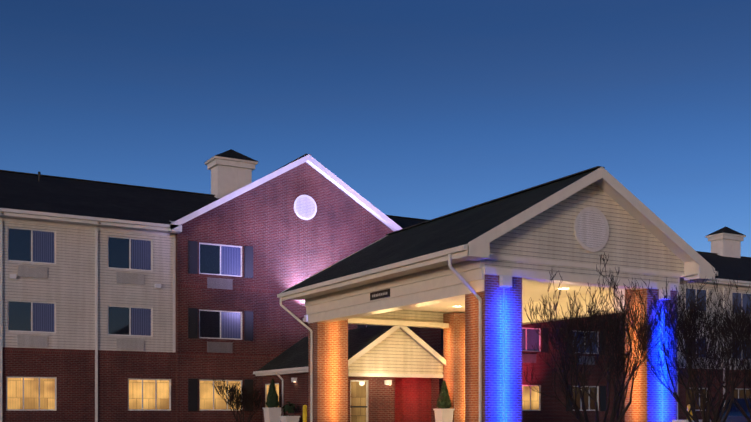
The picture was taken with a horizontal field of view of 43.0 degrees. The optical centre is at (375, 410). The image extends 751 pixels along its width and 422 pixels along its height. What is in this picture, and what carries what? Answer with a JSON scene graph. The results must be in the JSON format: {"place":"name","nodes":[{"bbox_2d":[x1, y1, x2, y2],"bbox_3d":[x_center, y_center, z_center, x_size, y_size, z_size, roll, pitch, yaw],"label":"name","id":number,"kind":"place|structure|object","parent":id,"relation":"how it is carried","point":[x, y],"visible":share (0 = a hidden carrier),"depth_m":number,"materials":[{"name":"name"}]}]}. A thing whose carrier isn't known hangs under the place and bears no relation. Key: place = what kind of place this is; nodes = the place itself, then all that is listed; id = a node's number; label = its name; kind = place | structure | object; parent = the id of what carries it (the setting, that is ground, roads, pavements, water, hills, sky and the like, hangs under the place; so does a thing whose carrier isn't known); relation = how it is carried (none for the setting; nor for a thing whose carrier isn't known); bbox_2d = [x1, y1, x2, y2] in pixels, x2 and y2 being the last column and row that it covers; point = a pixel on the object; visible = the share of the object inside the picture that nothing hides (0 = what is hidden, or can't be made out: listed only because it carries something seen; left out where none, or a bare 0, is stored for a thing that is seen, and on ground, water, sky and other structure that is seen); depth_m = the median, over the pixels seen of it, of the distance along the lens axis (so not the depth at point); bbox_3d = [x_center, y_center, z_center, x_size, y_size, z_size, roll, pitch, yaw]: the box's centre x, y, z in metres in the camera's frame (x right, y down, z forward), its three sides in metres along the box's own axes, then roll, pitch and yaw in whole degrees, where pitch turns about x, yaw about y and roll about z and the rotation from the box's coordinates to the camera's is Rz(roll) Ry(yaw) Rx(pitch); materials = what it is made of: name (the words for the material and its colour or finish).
{"place":"outdoors","nodes":[
{"label":"outdoors","id":0,"kind":"place"},
{"bbox_2d":[0,0,750,256],"label":"sky","id":1,"kind":"structure","parent":0,"point":[426,109],"materials":[{"name":"blue"}]},
{"bbox_3d":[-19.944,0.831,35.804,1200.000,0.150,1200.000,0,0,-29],"label":"ground","id":2,"kind":"structure","parent":0,"visible":0},
{"bbox_2d":[212,376,265,421],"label":"shrub","id":3,"kind":"object","parent":2,"relation":"on","point":[234,396],"visible":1,"depth_m":41.65,"materials":[{"name":"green plant"}]},
{"bbox_2d":[263,378,281,421],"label":"planter","id":4,"kind":"object","parent":2,"relation":"on","point":[272,413],"visible":1,"depth_m":41.03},
{"bbox_2d":[279,415,299,421],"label":"planter","id":5,"kind":"object","parent":2,"relation":"on","point":[289,418],"visible":1,"depth_m":39.53,"materials":[{"name":"white ceramic"}]},
{"bbox_2d":[281,402,298,413],"bbox_3d":[-3.556,-0.113,39.801,0.796,0.520,0.697,0,0,-29],"label":"bush","id":6,"kind":"object","parent":5,"relation":"in","point":[289,407],"visible":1,"depth_m":39.66,"materials":[{"name":"green plant"}]},
{"bbox_2d":[303,405,306,421],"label":"bollard","id":7,"kind":"object","parent":2,"relation":"on","point":[304,413],"visible":1,"depth_m":37.94,"materials":[{"name":"yellow metal"}]},
{"bbox_2d":[0,149,750,421],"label":"hotel","id":8,"kind":"structure","parent":2,"relation":"on","point":[125,303],"depth_m":42.01,"materials":[{"name":"red brick"}]},
{"bbox_2d":[303,315,307,321],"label":"wall light","id":9,"kind":"object","parent":8,"relation":"attached to","point":[305,318],"visible":0.61,"depth_m":44.21,"materials":[{"name":"white metal"}]},
{"bbox_2d":[433,381,454,421],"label":"planter","id":10,"kind":"object","parent":2,"relation":"on","point":[445,412],"visible":1,"depth_m":37.52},
{"bbox_2d":[277,166,717,421],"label":"porte cochere","id":11,"kind":"object","parent":2,"relation":"on","point":[470,281],"visible":1,"depth_m":28.49,"materials":[{"name":"wood"}]},
{"bbox_2d":[524,252,679,421],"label":"tree","id":12,"kind":"object","parent":2,"relation":"on","point":[588,339],"visible":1,"depth_m":23.73,"materials":[{"name":"brown plant"}]},
{"bbox_2d":[627,265,750,421],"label":"tree","id":13,"kind":"object","parent":2,"relation":"on","point":[680,326],"visible":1,"depth_m":26.50,"materials":[{"name":"brown plant"}]},
{"bbox_2d":[672,420,710,421],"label":"planter boxes","id":14,"kind":"object","parent":2,"relation":"on","point":[685,421],"visible":0.5,"depth_m":28.41,"materials":[{"name":"white concrete"}]},
{"bbox_2d":[687,404,692,419],"bbox_3d":[9.367,0.269,28.377,0.162,0.918,0.162,0,0,-29],"label":"bollard","id":15,"kind":"object","parent":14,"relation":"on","point":[688,407],"visible":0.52,"depth_m":28.32,"materials":[{"name":"yellow metal"}]},
{"bbox_2d":[692,289,750,421],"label":"tree","id":16,"kind":"object","parent":2,"relation":"on","point":[748,378],"visible":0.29,"depth_m":29.58,"materials":[{"name":"brown plant"}]},
{"bbox_2d":[719,398,750,421],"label":"car","id":17,"kind":"object","parent":2,"relation":"on","point":[735,414],"visible":0.52,"depth_m":32.96,"materials":[{"name":"blue paint"}]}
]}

